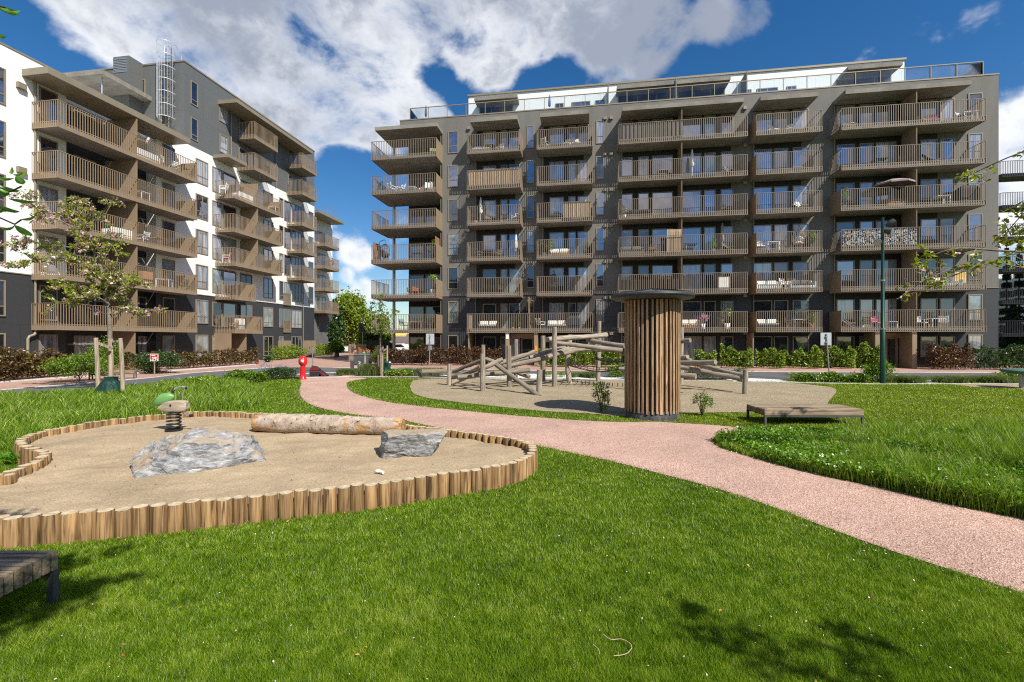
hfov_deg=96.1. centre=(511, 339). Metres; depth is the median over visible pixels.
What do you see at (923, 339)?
window
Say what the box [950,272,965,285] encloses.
cabinet
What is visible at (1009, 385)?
sand pit
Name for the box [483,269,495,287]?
window
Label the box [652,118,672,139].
balcony door
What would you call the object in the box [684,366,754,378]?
catmint
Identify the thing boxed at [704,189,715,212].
balcony door
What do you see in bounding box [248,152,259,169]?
balcony door
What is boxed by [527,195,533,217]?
window
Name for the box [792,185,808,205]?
window
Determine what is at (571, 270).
balcony door
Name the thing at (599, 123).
window
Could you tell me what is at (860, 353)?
hedge
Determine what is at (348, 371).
ornamental grass
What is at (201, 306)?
window
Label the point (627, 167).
window
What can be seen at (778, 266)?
balcony door
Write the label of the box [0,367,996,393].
asphalt road
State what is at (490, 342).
window
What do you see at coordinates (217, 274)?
balcony door
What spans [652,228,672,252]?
balcony door
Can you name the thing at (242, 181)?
balcony door
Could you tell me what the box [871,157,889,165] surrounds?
balcony table
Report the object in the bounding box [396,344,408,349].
parked car
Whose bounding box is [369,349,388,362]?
shrub
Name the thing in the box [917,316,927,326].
garden chair
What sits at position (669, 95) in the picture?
glass railing
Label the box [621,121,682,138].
fabric screen
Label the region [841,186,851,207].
potted plant
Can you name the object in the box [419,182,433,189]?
garden sofa
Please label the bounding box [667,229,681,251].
timber screen
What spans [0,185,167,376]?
cherry tree
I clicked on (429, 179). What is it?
balcony door
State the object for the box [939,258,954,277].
balcony door
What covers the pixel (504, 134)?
balcony door
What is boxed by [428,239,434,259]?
potted plant
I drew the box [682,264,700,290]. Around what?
balcony door
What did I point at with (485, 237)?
window
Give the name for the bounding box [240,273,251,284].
balcony door
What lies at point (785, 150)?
balcony door
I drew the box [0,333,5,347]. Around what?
window
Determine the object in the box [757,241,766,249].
garden chair
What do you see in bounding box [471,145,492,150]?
garden sofa
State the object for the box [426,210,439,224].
balcony door
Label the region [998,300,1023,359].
conifer
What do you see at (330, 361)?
brick pavement
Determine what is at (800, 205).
deck chair
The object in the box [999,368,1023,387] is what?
play disc
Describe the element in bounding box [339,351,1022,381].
ground
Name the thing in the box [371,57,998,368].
apartment block
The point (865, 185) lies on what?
balcony door
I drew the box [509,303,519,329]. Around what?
balcony door
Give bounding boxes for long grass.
[0,376,269,451]
[713,405,1023,518]
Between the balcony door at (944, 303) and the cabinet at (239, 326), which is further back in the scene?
the cabinet at (239, 326)
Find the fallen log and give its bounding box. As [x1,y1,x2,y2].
[251,414,405,434]
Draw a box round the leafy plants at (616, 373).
[604,363,623,376]
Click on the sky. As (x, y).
(328, 73)
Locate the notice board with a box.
[150,354,157,373]
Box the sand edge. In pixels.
[278,500,308,516]
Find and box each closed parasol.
[479,197,482,221]
[690,150,693,166]
[720,223,724,249]
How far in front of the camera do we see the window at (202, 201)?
39.65 m
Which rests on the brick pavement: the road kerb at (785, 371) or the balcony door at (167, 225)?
the road kerb at (785, 371)
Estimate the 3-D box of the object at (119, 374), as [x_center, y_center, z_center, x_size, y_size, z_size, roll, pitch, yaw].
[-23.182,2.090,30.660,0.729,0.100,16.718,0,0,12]
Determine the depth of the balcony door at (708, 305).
37.20 m
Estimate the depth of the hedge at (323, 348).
50.86 m
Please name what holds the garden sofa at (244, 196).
on the apartment block at (83, 134)
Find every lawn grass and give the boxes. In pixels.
[590,380,1023,428]
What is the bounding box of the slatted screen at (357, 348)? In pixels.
[349,344,365,361]
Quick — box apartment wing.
[314,206,343,354]
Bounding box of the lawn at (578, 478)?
[0,378,1023,681]
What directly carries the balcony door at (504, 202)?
in the apartment block at (817, 158)
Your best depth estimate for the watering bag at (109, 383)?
16.70 m
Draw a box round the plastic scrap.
[375,469,383,473]
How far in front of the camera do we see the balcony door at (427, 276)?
43.07 m
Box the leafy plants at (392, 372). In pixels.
[382,368,412,376]
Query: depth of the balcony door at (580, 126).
38.79 m
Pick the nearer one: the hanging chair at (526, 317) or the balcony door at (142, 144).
the balcony door at (142, 144)
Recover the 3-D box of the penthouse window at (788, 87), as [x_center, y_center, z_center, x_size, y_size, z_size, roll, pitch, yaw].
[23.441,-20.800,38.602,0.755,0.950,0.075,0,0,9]
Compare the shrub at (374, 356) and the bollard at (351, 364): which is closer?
the bollard at (351, 364)
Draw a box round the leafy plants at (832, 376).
[785,371,877,382]
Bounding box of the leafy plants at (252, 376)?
[216,369,274,382]
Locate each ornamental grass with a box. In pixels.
[334,368,359,374]
[357,363,383,375]
[394,366,444,375]
[565,370,600,378]
[868,373,937,382]
[928,374,981,382]
[963,373,1018,383]
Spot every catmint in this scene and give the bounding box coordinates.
[250,361,299,379]
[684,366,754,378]
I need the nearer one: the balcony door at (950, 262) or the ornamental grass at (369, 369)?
the ornamental grass at (369, 369)
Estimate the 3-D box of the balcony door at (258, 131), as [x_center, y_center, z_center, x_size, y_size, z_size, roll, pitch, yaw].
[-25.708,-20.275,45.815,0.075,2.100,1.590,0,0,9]
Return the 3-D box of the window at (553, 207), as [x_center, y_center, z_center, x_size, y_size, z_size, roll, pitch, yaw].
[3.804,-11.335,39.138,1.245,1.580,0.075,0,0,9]
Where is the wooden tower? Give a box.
[611,288,694,420]
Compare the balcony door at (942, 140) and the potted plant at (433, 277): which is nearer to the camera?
the balcony door at (942, 140)
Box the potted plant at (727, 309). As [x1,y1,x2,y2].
[720,308,731,328]
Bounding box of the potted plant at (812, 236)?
[805,231,816,248]
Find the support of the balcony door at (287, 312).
in the apartment block at (83, 134)
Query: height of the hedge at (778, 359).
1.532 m
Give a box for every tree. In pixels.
[0,5,37,235]
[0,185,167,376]
[325,318,340,355]
[328,341,345,356]
[331,299,346,340]
[332,286,376,352]
[353,325,390,351]
[359,292,399,375]
[373,313,391,342]
[895,147,1023,301]
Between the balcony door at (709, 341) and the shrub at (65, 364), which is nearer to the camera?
the shrub at (65, 364)
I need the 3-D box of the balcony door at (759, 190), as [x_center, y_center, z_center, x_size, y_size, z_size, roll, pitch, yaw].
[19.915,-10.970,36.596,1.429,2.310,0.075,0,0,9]
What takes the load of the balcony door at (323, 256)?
in the apartment wing
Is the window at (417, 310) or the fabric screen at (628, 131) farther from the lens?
the window at (417, 310)
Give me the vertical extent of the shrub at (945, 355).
1.960 m
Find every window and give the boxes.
[0,67,5,104]
[0,120,5,157]
[0,173,5,209]
[0,227,5,263]
[0,280,5,315]
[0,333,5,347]
[142,79,144,103]
[160,77,168,102]
[160,114,168,126]
[191,80,197,107]
[191,117,197,141]
[195,158,207,186]
[195,193,207,220]
[195,228,207,254]
[195,264,207,289]
[195,299,207,323]
[195,335,207,358]
[219,99,227,124]
[219,133,227,153]
[263,190,272,201]
[263,219,272,230]
[263,248,272,259]
[263,278,272,298]
[263,307,272,326]
[263,336,272,355]
[279,197,283,217]
[279,225,283,244]
[279,253,283,272]
[279,281,283,299]
[279,308,283,327]
[279,336,283,353]
[291,310,301,327]
[291,336,301,353]
[292,203,301,223]
[292,230,301,250]
[292,256,301,276]
[292,283,301,301]
[308,211,313,226]
[308,236,313,252]
[308,261,313,278]
[308,286,313,303]
[409,146,423,155]
[409,178,423,189]
[409,210,423,224]
[409,242,423,259]
[409,274,423,290]
[409,306,423,322]
[409,337,423,353]
[448,131,457,153]
[448,165,457,187]
[448,199,457,220]
[448,233,457,254]
[448,267,457,288]
[448,301,457,322]
[448,335,457,356]
[479,105,512,113]
[483,131,495,148]
[483,165,495,169]
[483,200,495,218]
[483,234,495,252]
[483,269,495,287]
[483,304,495,320]
[483,336,495,354]
[527,125,533,147]
[527,160,533,182]
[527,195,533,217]
[527,230,533,252]
[527,265,533,287]
[527,300,533,322]
[549,126,563,145]
[549,161,563,180]
[549,197,563,215]
[549,232,563,248]
[549,267,563,285]
[549,303,563,320]
[555,103,563,107]
[572,101,589,105]
[595,100,603,104]
[596,120,603,143]
[596,156,603,179]
[596,192,603,214]
[596,227,603,250]
[596,263,603,286]
[596,299,603,321]
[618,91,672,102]
[622,121,632,140]
[622,157,632,176]
[622,193,632,212]
[622,230,632,246]
[622,266,632,279]
[622,302,623,320]
[678,88,724,97]
[721,114,732,133]
[721,151,732,171]
[721,188,732,207]
[721,226,732,245]
[721,263,732,282]
[721,301,732,319]
[721,336,732,355]
[757,87,777,91]
[787,85,796,89]
[792,108,808,129]
[792,146,808,167]
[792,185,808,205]
[792,223,808,243]
[792,261,808,280]
[792,300,808,318]
[792,336,808,353]
[836,75,890,85]
[836,105,854,126]
[836,144,854,164]
[836,183,854,203]
[836,221,854,242]
[836,260,854,280]
[836,299,854,319]
[836,336,854,354]
[920,99,937,119]
[920,139,937,160]
[920,179,937,199]
[920,218,937,239]
[920,258,937,279]
[920,298,937,318]
[920,336,937,356]
[968,92,982,117]
[968,133,982,159]
[968,173,982,198]
[968,213,982,239]
[968,254,982,279]
[968,294,982,319]
[968,334,982,360]
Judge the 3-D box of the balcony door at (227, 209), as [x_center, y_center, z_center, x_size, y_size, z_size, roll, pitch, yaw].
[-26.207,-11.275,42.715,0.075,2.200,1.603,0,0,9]
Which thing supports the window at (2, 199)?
in the apartment block at (83, 134)
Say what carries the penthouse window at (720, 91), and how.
in the apartment block at (817, 158)
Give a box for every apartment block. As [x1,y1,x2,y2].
[0,39,316,374]
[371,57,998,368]
[998,160,1023,336]
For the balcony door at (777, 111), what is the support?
in the apartment block at (817, 158)
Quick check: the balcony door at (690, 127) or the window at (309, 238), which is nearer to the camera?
the balcony door at (690, 127)
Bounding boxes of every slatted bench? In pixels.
[0,550,58,604]
[88,370,136,379]
[422,369,461,376]
[746,404,863,424]
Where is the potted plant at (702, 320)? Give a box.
[700,315,708,328]
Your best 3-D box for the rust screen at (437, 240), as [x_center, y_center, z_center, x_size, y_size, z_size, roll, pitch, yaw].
[-6.440,-7.845,39.718,0.040,1.950,1.100,0,0,9]
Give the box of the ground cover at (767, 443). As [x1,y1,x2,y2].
[714,424,1023,517]
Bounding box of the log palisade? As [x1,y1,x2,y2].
[0,411,537,549]
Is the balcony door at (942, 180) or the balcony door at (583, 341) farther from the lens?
the balcony door at (583, 341)
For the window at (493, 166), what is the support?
in the apartment block at (817, 158)
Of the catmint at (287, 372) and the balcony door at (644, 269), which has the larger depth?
the balcony door at (644, 269)
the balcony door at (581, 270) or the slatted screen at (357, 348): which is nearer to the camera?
the balcony door at (581, 270)
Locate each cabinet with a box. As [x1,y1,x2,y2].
[138,271,152,283]
[234,318,244,329]
[717,277,727,289]
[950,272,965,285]
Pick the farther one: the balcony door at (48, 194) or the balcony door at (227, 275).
the balcony door at (227, 275)
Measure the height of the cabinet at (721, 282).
1.100 m
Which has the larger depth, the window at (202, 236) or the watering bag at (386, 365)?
the window at (202, 236)
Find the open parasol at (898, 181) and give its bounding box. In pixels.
[871,178,915,200]
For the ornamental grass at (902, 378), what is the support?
on the lawn at (578, 478)
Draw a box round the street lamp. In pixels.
[873,217,896,383]
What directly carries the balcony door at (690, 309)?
in the apartment block at (817, 158)
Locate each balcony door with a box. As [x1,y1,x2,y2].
[39,86,57,122]
[39,136,57,172]
[39,185,57,223]
[39,235,57,272]
[39,285,57,320]
[39,334,57,360]
[73,109,94,136]
[73,154,95,184]
[73,200,95,231]
[73,247,95,278]
[73,290,95,322]
[73,336,95,366]
[103,122,104,141]
[103,165,104,187]
[103,295,104,322]
[103,336,107,363]
[138,138,146,150]
[138,178,146,198]
[138,217,146,241]
[138,257,146,270]
[138,296,146,323]
[138,336,146,354]
[162,143,174,166]
[162,182,174,209]
[162,220,174,248]
[162,259,174,287]
[162,297,174,324]
[162,336,174,352]
[212,166,222,193]
[212,200,222,227]
[212,234,222,260]
[212,268,222,293]
[212,302,222,326]
[212,335,213,353]
[223,171,235,195]
[223,204,235,228]
[223,237,235,262]
[223,270,235,294]
[223,303,235,326]
[239,117,246,136]
[239,147,246,167]
[240,179,249,191]
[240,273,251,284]
[240,304,251,318]
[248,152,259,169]
[249,124,259,138]
[284,199,290,221]
[284,227,290,248]
[284,254,290,275]
[284,282,290,302]
[284,309,290,329]
[288,149,294,165]
[288,174,294,192]
[295,178,298,191]
[314,231,317,242]
[314,251,317,266]
[314,274,317,288]
[314,296,317,310]
[319,231,324,243]
[319,253,325,264]
[319,275,325,288]
[319,297,325,310]
[425,242,433,259]
[425,274,439,294]
[425,306,439,329]
[425,337,439,361]
[426,145,435,153]
[426,178,435,188]
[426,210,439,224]
[501,130,507,149]
[501,199,507,220]
[501,234,507,257]
[501,269,507,293]
[501,304,507,329]
[501,336,505,358]
[509,129,519,148]
[509,164,519,184]
[509,199,519,220]
[509,234,519,256]
[509,268,519,292]
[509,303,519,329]
[511,338,519,356]
[568,125,575,144]
[568,160,575,181]
[568,196,575,218]
[568,232,575,255]
[568,267,575,292]
[568,303,575,316]
[578,124,588,143]
[578,160,588,180]
[578,195,588,217]
[578,231,588,254]
[578,267,588,291]
[578,302,588,328]
[578,339,588,363]
[638,120,648,140]
[638,156,648,177]
[638,193,648,209]
[638,229,648,253]
[638,265,648,279]
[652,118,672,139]
[652,155,672,176]
[652,191,672,214]
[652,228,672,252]
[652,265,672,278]
[682,116,700,137]
[682,153,700,175]
[682,190,700,213]
[682,227,700,251]
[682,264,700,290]
[682,301,700,328]
[684,336,700,359]
[704,115,715,135]
[704,152,715,174]
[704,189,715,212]
[704,226,715,251]
[704,264,715,289]
[704,301,715,328]
[704,336,715,359]
[754,111,771,132]
[754,149,771,171]
[754,187,771,210]
[754,224,771,249]
[754,262,771,280]
[754,300,771,328]
[754,336,771,364]
[774,110,787,130]
[774,148,787,170]
[774,186,787,209]
[774,224,787,249]
[774,262,787,288]
[774,300,787,328]
[774,336,787,364]
[859,103,873,125]
[859,143,873,166]
[859,182,873,206]
[859,221,873,246]
[859,260,873,287]
[859,299,873,327]
[859,336,863,360]
[875,102,896,124]
[875,141,896,165]
[875,181,896,205]
[875,220,896,246]
[875,259,896,287]
[875,299,896,327]
[885,338,895,365]
[939,98,954,120]
[939,138,954,161]
[939,178,954,203]
[939,218,954,244]
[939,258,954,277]
[939,298,954,327]
[939,336,954,366]
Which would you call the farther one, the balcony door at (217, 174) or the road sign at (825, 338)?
the balcony door at (217, 174)
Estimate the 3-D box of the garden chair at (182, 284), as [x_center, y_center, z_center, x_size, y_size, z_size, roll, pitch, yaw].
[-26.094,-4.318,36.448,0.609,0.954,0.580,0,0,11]
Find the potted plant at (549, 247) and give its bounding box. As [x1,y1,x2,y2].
[545,240,553,255]
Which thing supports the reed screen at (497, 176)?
attached to the apartment block at (817, 158)
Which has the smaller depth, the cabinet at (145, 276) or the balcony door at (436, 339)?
the cabinet at (145, 276)
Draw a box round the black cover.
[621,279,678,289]
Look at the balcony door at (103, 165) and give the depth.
32.38 m
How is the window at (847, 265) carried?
in the apartment block at (817, 158)
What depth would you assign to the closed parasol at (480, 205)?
39.32 m
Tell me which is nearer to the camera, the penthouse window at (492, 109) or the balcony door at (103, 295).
the balcony door at (103, 295)
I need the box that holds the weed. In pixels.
[0,447,42,465]
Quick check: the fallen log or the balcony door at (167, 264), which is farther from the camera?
the balcony door at (167, 264)
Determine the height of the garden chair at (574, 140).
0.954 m
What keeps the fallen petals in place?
on the lawn at (578, 478)
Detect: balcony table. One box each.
[137,191,149,199]
[149,237,165,247]
[156,279,172,288]
[684,244,696,251]
[764,241,779,249]
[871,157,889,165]
[929,318,945,326]
[931,195,950,203]
[958,111,977,117]
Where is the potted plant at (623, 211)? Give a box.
[620,204,626,216]
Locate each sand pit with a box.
[0,416,526,515]
[410,379,835,415]
[954,383,1023,388]
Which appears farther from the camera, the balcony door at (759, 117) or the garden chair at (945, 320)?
the balcony door at (759, 117)
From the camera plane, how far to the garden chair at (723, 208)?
36.50 m
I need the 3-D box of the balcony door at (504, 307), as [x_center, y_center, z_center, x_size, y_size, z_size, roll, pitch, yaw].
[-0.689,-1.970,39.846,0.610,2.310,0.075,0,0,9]
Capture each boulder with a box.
[129,427,265,477]
[379,428,447,458]
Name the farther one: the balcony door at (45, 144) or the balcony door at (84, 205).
the balcony door at (84, 205)
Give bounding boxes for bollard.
[350,361,353,368]
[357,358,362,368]
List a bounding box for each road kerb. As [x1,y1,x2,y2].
[0,367,267,389]
[333,367,998,372]
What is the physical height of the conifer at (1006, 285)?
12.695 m
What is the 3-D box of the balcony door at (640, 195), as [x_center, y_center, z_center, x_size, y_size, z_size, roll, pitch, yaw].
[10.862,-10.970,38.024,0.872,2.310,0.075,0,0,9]
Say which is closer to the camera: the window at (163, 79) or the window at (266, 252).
the window at (163, 79)
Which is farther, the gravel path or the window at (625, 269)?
the window at (625, 269)
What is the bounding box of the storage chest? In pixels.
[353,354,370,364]
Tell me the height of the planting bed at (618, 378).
0.001 m
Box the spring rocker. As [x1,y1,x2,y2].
[153,386,192,431]
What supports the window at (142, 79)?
in the apartment block at (83, 134)
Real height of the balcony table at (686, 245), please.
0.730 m
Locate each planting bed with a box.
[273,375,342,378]
[355,375,929,380]
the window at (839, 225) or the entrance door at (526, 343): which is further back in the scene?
the entrance door at (526, 343)
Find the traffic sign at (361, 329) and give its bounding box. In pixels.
[359,314,365,350]
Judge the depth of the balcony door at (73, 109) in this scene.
31.06 m
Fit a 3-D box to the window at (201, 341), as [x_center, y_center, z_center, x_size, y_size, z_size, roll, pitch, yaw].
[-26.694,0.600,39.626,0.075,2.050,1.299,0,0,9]
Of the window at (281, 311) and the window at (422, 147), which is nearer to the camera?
the window at (422, 147)
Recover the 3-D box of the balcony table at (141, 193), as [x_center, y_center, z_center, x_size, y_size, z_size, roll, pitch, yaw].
[-26.675,-10.207,33.055,0.900,0.730,0.700,0,0,9]
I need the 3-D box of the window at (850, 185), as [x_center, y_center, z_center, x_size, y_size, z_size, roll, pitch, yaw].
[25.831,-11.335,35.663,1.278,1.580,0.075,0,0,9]
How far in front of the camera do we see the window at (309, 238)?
55.52 m
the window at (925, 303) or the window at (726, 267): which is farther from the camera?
the window at (726, 267)
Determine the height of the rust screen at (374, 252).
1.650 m
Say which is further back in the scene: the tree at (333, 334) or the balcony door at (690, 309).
the tree at (333, 334)
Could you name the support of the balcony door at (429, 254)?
in the apartment block at (817, 158)
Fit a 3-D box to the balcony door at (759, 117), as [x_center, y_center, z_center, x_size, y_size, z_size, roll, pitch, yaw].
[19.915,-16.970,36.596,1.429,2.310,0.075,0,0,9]
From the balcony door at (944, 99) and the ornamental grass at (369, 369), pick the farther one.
the balcony door at (944, 99)
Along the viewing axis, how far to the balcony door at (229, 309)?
42.58 m
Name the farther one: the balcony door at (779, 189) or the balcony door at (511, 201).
the balcony door at (511, 201)
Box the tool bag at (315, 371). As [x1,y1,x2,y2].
[309,365,328,376]
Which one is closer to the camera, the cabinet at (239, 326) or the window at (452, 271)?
the window at (452, 271)
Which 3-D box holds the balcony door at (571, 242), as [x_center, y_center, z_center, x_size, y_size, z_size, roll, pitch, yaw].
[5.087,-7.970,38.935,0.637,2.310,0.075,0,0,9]
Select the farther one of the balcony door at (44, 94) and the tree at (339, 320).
the tree at (339, 320)
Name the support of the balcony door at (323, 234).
in the apartment wing
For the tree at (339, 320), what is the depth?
68.11 m
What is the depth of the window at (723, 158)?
37.03 m
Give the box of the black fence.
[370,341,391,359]
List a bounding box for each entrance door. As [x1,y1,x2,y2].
[521,338,532,363]
[886,338,897,366]
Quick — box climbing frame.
[447,321,747,395]
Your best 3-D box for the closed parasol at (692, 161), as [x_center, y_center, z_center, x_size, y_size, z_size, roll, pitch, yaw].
[14.359,-14.017,36.691,0.440,2.350,0.440,0,0,9]
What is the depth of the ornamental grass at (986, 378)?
22.22 m
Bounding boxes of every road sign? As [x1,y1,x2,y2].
[426,334,433,365]
[820,333,830,371]
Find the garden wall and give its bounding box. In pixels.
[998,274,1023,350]
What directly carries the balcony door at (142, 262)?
in the apartment block at (83, 134)
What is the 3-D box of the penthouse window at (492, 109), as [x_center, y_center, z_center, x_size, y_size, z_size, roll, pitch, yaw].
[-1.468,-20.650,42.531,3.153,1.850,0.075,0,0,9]
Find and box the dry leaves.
[74,490,1009,681]
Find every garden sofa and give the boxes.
[102,226,131,239]
[137,147,157,161]
[232,191,252,201]
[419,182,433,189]
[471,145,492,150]
[478,321,498,327]
[546,320,567,328]
[548,249,569,255]
[620,246,641,253]
[629,209,651,215]
[682,320,700,327]
[757,281,779,289]
[757,319,779,326]
[786,280,814,288]
[881,198,911,205]
[927,277,962,286]
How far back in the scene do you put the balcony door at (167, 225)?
36.44 m
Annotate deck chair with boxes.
[792,201,807,208]
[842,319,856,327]
[922,154,941,162]
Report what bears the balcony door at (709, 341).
in the apartment block at (817, 158)
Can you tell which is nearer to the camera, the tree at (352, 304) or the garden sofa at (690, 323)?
the garden sofa at (690, 323)
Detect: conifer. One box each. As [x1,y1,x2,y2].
[998,244,1016,355]
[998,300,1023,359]
[1013,243,1023,345]
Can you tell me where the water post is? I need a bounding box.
[298,356,306,379]
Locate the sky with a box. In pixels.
[0,0,1023,333]
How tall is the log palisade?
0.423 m
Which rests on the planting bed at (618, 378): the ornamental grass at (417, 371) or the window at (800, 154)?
the ornamental grass at (417, 371)
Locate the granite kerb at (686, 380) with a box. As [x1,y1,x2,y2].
[306,376,999,383]
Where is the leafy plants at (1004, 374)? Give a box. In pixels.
[987,372,1018,382]
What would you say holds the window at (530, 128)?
in the apartment block at (817, 158)
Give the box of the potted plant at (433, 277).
[429,273,437,294]
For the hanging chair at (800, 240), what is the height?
2.008 m
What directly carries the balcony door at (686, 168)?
in the apartment block at (817, 158)
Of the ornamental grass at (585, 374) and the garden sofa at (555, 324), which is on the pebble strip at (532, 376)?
the ornamental grass at (585, 374)
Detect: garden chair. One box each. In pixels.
[137,231,149,241]
[167,237,176,246]
[169,161,179,171]
[176,279,187,288]
[219,183,228,194]
[226,286,235,296]
[412,285,418,294]
[423,319,431,329]
[473,248,481,257]
[572,138,580,144]
[717,317,723,328]
[720,204,729,211]
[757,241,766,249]
[768,125,779,131]
[871,316,878,325]
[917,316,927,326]
[925,114,936,121]
[938,315,948,327]
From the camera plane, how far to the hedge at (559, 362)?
35.75 m
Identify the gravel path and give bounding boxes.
[300,377,1023,591]
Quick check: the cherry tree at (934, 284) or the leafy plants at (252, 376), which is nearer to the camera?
the cherry tree at (934, 284)
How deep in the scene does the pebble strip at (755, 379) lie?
23.56 m
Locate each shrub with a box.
[37,351,118,380]
[84,335,125,375]
[124,350,186,372]
[263,355,273,361]
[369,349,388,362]
[591,379,611,412]
[693,390,715,414]
[920,342,976,368]
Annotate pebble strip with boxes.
[436,374,618,378]
[728,378,792,382]
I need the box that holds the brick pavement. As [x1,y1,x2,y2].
[0,351,1015,388]
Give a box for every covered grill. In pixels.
[566,316,579,328]
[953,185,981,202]
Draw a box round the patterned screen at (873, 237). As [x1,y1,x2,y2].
[842,228,915,245]
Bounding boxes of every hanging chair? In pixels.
[378,240,389,258]
[523,307,532,329]
[548,270,558,288]
[792,225,805,246]
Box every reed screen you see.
[468,314,471,327]
[469,168,517,186]
[564,201,589,217]
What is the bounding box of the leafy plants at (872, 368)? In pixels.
[851,358,898,381]
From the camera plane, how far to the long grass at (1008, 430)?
7.32 m
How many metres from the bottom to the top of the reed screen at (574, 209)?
1.280 m
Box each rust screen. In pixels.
[373,242,380,260]
[435,236,439,258]
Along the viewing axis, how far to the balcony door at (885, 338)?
35.09 m
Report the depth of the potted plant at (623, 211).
37.55 m
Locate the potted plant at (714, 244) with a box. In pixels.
[710,237,716,251]
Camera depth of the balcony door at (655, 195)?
37.78 m
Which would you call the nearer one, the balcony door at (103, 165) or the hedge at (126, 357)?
the hedge at (126, 357)
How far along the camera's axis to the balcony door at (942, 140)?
34.58 m
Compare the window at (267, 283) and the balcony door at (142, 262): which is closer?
the balcony door at (142, 262)
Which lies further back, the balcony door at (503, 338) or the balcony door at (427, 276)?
the balcony door at (427, 276)
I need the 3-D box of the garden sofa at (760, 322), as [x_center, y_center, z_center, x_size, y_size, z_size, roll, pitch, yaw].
[19.847,-1.262,35.835,1.800,0.680,0.780,0,0,9]
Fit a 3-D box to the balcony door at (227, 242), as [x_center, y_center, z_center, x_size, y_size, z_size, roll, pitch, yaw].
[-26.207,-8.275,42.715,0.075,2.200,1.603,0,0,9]
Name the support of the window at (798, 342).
in the apartment block at (817, 158)
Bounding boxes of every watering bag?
[94,376,121,392]
[383,361,391,375]
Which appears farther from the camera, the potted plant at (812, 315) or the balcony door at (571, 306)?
the balcony door at (571, 306)
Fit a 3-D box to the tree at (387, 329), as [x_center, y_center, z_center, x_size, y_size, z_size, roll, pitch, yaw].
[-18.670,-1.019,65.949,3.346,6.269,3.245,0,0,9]
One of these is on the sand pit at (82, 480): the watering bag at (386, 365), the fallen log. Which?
the fallen log
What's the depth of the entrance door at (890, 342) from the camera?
35.13 m
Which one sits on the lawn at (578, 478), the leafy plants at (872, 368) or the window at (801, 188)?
the leafy plants at (872, 368)
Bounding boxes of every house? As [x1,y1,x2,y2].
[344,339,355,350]
[389,334,408,346]
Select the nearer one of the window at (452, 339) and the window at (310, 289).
the window at (452, 339)
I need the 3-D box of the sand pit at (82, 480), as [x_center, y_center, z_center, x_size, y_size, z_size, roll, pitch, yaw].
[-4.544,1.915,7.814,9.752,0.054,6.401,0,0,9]
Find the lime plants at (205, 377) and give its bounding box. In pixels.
[184,374,236,381]
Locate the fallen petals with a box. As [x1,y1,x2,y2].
[54,455,989,681]
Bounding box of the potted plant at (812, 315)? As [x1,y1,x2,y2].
[805,312,814,328]
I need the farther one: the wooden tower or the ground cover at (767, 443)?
the wooden tower
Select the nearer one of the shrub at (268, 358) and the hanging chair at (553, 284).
the hanging chair at (553, 284)
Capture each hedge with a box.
[0,346,69,380]
[117,351,157,370]
[162,347,260,367]
[267,343,330,358]
[373,343,501,364]
[538,348,564,365]
[570,346,621,365]
[693,349,717,367]
[719,342,755,367]
[754,347,785,368]
[785,345,823,367]
[824,345,855,367]
[856,341,879,366]
[967,344,1023,368]
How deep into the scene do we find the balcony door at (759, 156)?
36.60 m
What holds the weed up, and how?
on the lawn at (578, 478)
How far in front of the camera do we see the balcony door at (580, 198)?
38.78 m
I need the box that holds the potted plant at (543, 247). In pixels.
[538,240,545,255]
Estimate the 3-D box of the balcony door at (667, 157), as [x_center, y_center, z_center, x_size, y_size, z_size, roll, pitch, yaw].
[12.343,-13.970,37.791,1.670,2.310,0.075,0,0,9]
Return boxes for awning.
[396,333,406,343]
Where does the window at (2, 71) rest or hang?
in the apartment block at (83, 134)
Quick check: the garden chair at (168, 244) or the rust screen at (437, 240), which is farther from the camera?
the rust screen at (437, 240)
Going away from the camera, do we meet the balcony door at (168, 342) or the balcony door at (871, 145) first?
the balcony door at (871, 145)
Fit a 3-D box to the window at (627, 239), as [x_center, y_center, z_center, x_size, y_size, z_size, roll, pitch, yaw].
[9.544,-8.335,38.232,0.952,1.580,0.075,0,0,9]
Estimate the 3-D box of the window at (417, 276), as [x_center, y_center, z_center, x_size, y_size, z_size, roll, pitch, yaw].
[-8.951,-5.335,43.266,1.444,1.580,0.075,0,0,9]
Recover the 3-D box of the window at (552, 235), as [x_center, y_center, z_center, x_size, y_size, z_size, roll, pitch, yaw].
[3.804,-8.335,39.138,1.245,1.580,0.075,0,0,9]
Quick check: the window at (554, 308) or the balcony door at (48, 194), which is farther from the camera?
the window at (554, 308)
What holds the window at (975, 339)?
in the apartment block at (817, 158)
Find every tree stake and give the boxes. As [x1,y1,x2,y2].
[93,338,110,386]
[108,339,113,376]
[112,338,124,389]
[377,345,378,367]
[382,346,383,375]
[384,346,387,360]
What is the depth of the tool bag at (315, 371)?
26.09 m
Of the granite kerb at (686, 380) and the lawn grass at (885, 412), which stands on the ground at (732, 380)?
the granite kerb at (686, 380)
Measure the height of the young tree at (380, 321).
4.837 m
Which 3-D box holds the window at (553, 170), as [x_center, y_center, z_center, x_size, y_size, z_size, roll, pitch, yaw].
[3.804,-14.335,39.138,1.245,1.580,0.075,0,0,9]

